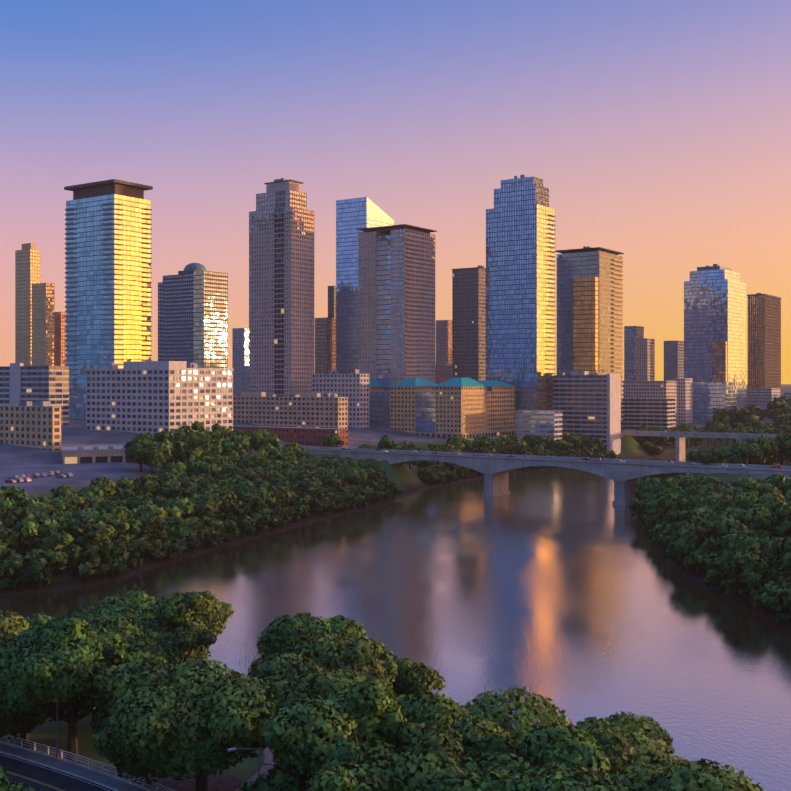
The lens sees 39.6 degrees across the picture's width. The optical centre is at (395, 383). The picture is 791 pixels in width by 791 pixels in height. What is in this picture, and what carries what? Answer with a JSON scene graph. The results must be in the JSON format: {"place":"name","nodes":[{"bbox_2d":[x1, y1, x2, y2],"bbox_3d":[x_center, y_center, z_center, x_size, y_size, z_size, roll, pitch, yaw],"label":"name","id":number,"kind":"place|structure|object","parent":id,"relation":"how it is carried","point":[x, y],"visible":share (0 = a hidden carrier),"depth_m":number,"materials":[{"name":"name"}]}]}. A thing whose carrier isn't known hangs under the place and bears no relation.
{"place":"outdoors","nodes":[
{"label":"outdoors","id":0,"kind":"place"},
{"bbox_2d":[0,701,259,790],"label":"road","id":1,"kind":"structure","parent":0,"point":[34,767],"depth_m":121.43,"materials":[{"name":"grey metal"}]},
{"bbox_2d":[54,710,278,790],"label":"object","id":2,"kind":"structure","parent":0,"point":[224,781],"depth_m":126.16,"materials":[{"name":"concrete"}]},
{"bbox_2d":[0,454,790,790],"bbox_3d":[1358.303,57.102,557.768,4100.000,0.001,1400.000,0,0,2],"label":"river water","id":3,"kind":"structure","parent":0,"point":[576,594],"depth_m":284.39,"materials":[{"name":"liquid"}]},
{"bbox_2d":[0,384,790,780],"bbox_3d":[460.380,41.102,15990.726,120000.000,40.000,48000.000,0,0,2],"label":"terrain","id":4,"kind":"structure","parent":0,"point":[16,460],"depth_m":484.06,"materials":[{"name":"green plant"}]},
{"bbox_2d":[0,765,39,790],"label":"roadside trees","id":5,"kind":"object","parent":4,"relation":"on","point":[7,783],"visible":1,"depth_m":100.11,"materials":[{"name":"green plant"}]},
{"bbox_2d":[15,243,39,365],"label":"building","id":6,"kind":"structure","parent":4,"relation":"on","point":[27,266],"depth_m":1033.61,"materials":[{"name":"beige concrete"}]},
{"bbox_2d":[0,401,60,450],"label":"tan building","id":7,"kind":"structure","parent":4,"relation":"on","point":[28,424],"depth_m":557.53,"materials":[{"name":"concrete"}]},
{"bbox_2d":[0,363,68,424],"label":"office building","id":8,"kind":"structure","parent":4,"relation":"on","point":[20,382],"depth_m":704.71,"materials":[{"name":"beige concrete"}]},
{"bbox_2d":[5,470,72,482],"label":"parked cars","id":9,"kind":"object","parent":4,"relation":"on","point":[19,478],"visible":1,"depth_m":446.92,"materials":[{"name":"paint"}]},
{"bbox_2d":[32,283,53,365],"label":"building","id":10,"kind":"structure","parent":4,"relation":"on","point":[42,324],"depth_m":1001.53,"materials":[{"name":"brown glass"}]},
{"bbox_2d":[54,312,65,365],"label":"building","id":11,"kind":"structure","parent":4,"relation":"on","point":[59,338],"depth_m":1049.97,"materials":[{"name":"brown concrete"}]},
{"bbox_2d":[60,444,131,463],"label":"hall building","id":12,"kind":"structure","parent":4,"relation":"on","point":[87,453],"depth_m":509.40,"materials":[{"name":"grey concrete"}]},
{"bbox_2d":[64,179,152,419],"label":"building","id":13,"kind":"structure","parent":4,"relation":"on","point":[108,272],"depth_m":778.43,"materials":[{"name":"blue glass"}]},
{"bbox_2d":[85,361,233,437],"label":"hotel building","id":14,"kind":"structure","parent":4,"relation":"on","point":[151,397],"depth_m":620.14,"materials":[{"name":"concrete"}]},
{"bbox_2d":[158,263,227,368],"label":"building","id":15,"kind":"structure","parent":4,"relation":"on","point":[192,312],"depth_m":916.07,"materials":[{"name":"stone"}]},
{"bbox_2d":[0,447,387,574],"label":"trees","id":16,"kind":"object","parent":4,"relation":"on","point":[64,516],"visible":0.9,"depth_m":389.99,"materials":[{"name":"green plant"}]},
{"bbox_2d":[232,328,248,395],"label":"building","id":17,"kind":"structure","parent":4,"relation":"on","point":[240,346],"depth_m":1308.75,"materials":[{"name":"grey glass"}]},
{"bbox_2d":[241,365,248,391],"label":"building","id":18,"kind":"structure","parent":4,"relation":"on","point":[244,378],"depth_m":1161.10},
{"bbox_2d":[124,421,375,485],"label":"street trees","id":19,"kind":"object","parent":4,"relation":"on","point":[194,449],"visible":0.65,"depth_m":522.22,"materials":[{"name":"green plant"}]},
{"bbox_2d":[249,178,313,396],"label":"building","id":20,"kind":"structure","parent":4,"relation":"on","point":[281,290],"depth_m":831.55,"materials":[{"name":"brown stone"}]},
{"bbox_2d":[233,392,347,428],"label":"building apts","id":21,"kind":"structure","parent":4,"relation":"on","point":[317,410],"depth_m":720.41,"materials":[{"name":"concrete"}]},
{"bbox_2d":[233,425,347,447],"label":"brick building","id":22,"kind":"structure","parent":4,"relation":"on","point":[308,436],"depth_m":673.47,"materials":[{"name":"red brick"}]},
{"bbox_2d":[315,317,335,373],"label":"building","id":23,"kind":"structure","parent":4,"relation":"on","point":[325,345],"depth_m":1004.25,"materials":[{"name":"brown metal"}]},
{"bbox_2d":[328,286,335,317],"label":"building","id":24,"kind":"structure","parent":4,"relation":"on","point":[331,301],"depth_m":1081.50,"materials":[{"name":"grey glass"}]},
{"bbox_2d":[0,443,664,588],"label":"bank shrubs","id":25,"kind":"object","parent":4,"relation":"on","point":[37,567],"visible":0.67,"depth_m":372.63,"materials":[{"name":"green plant"}]},
{"bbox_2d":[312,369,368,428],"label":"white building","id":26,"kind":"structure","parent":4,"relation":"on","point":[353,386],"depth_m":794.80,"materials":[{"name":"concrete"}]},
{"bbox_2d":[336,197,393,373],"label":"building","id":27,"kind":"structure","parent":4,"relation":"on","point":[353,215],"depth_m":969.84,"materials":[{"name":"blue glass"}]},
{"bbox_2d":[0,588,763,790],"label":"trees","id":28,"kind":"object","parent":4,"relation":"on","point":[317,705],"visible":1,"depth_m":111.49,"materials":[{"name":"green plant"}]},
{"bbox_2d":[357,224,436,390],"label":"building","id":29,"kind":"structure","parent":4,"relation":"on","point":[396,303],"depth_m":841.35,"materials":[{"name":"grey metal"}]},
{"bbox_2d":[369,378,515,440],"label":"teal building","id":30,"kind":"structure","parent":4,"relation":"on","point":[469,408],"depth_m":800.12,"materials":[{"name":"concrete"}]},
{"bbox_2d":[435,365,451,383],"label":"building","id":31,"kind":"structure","parent":4,"relation":"on","point":[443,373],"depth_m":1155.91,"materials":[{"name":"brown concrete"}]},
{"bbox_2d":[436,320,451,364],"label":"building","id":32,"kind":"structure","parent":4,"relation":"on","point":[443,342],"depth_m":1250.53,"materials":[{"name":"brown concrete"}]},
{"bbox_2d":[452,265,485,380],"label":"building","id":33,"kind":"structure","parent":4,"relation":"on","point":[468,322],"depth_m":992.81,"materials":[{"name":"concrete"}]},
{"bbox_2d":[486,175,555,429],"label":"building","id":34,"kind":"structure","parent":4,"relation":"on","point":[520,287],"depth_m":846.52,"materials":[{"name":"blue glass"}]},
{"bbox_2d":[271,431,790,504],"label":"bridge","id":35,"kind":"structure","parent":4,"relation":"on","point":[496,469],"depth_m":542.87,"materials":[{"name":"concrete"}]},
{"bbox_2d":[307,447,781,468],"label":"cars","id":36,"kind":"object","parent":35,"relation":"on","point":[779,466],"visible":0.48,"depth_m":531.68,"materials":[{"name":"paint"}]},
{"bbox_2d":[516,410,561,453],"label":"building","id":37,"kind":"structure","parent":4,"relation":"on","point":[534,423],"depth_m":802.55,"materials":[{"name":"grey glass"}]},
{"bbox_2d":[376,422,790,470],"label":"trees","id":38,"kind":"object","parent":4,"relation":"on","point":[513,444],"visible":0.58,"depth_m":767.82,"materials":[{"name":"green plant"}]},
{"bbox_2d":[553,371,620,454],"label":"building","id":39,"kind":"structure","parent":4,"relation":"on","point":[586,404],"depth_m":833.99,"materials":[{"name":"concrete"}]},
{"bbox_2d":[555,246,623,424],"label":"building","id":40,"kind":"structure","parent":4,"relation":"on","point":[590,309],"depth_m":905.46,"materials":[{"name":"beige metal"}]},
{"bbox_2d":[624,326,643,380],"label":"building","id":41,"kind":"structure","parent":4,"relation":"on","point":[632,334],"depth_m":1244.29,"materials":[{"name":"glass"}]},
{"bbox_2d":[637,338,654,380],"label":"building","id":42,"kind":"structure","parent":4,"relation":"on","point":[645,359],"depth_m":1214.66,"materials":[{"name":"grey concrete"}]},
{"bbox_2d":[623,398,674,444],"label":"building","id":43,"kind":"structure","parent":4,"relation":"on","point":[652,412],"depth_m":941.26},
{"bbox_2d":[623,381,676,425],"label":"building","id":44,"kind":"structure","parent":4,"relation":"on","point":[652,389],"depth_m":1002.90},
{"bbox_2d":[664,340,683,380],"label":"building","id":45,"kind":"structure","parent":4,"relation":"on","point":[673,359],"depth_m":1293.91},
{"bbox_2d":[673,378,692,423],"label":"building","id":46,"kind":"structure","parent":4,"relation":"on","point":[684,400],"depth_m":1033.65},
{"bbox_2d":[621,422,781,459],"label":"bridge","id":47,"kind":"structure","parent":4,"relation":"on","point":[679,437],"depth_m":826.62,"materials":[{"name":"concrete"}]},
{"bbox_2d":[628,437,790,587],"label":"trees","id":48,"kind":"object","parent":4,"relation":"on","point":[743,521],"visible":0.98,"depth_m":361.46,"materials":[{"name":"green plant"}]},
{"bbox_2d":[631,462,790,623],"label":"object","id":49,"kind":"object","parent":4,"relation":"on","point":[771,593],"visible":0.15,"depth_m":298.94,"materials":[{"name":"green plant"}]},
{"bbox_2d":[693,382,735,421],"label":"building","id":50,"kind":"structure","parent":4,"relation":"on","point":[708,397],"depth_m":1058.63,"materials":[{"name":"grey glass"}]},
{"bbox_2d":[684,264,745,408],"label":"building","id":51,"kind":"structure","parent":4,"relation":"on","point":[714,322],"depth_m":1123.06,"materials":[{"name":"blue glass"}]},
{"bbox_2d":[686,432,790,464],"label":"trees","id":52,"kind":"object","parent":4,"relation":"on","point":[779,440],"visible":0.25,"depth_m":572.26,"materials":[{"name":"green plant"}]},
{"bbox_2d":[704,396,790,433],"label":"tree belt","id":53,"kind":"object","parent":4,"relation":"on","point":[778,410],"visible":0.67,"depth_m":1023.08,"materials":[{"name":"green plant"}]},
{"bbox_2d":[746,388,779,403],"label":"building","id":54,"kind":"structure","parent":4,"relation":"on","point":[760,395],"depth_m":1174.54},
{"bbox_2d":[747,293,781,395],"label":"building","id":55,"kind":"structure","parent":4,"relation":"on","point":[764,340],"depth_m":1254.19,"materials":[{"name":"brown concrete"}]},
{"bbox_2d":[783,392,790,398],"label":"building","id":56,"kind":"structure","parent":4,"relation":"on","point":[787,394],"depth_m":1490.76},
{"bbox_2d":[0,0,790,383],"label":"sky","id":57,"kind":"structure","parent":0,"point":[657,132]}
]}

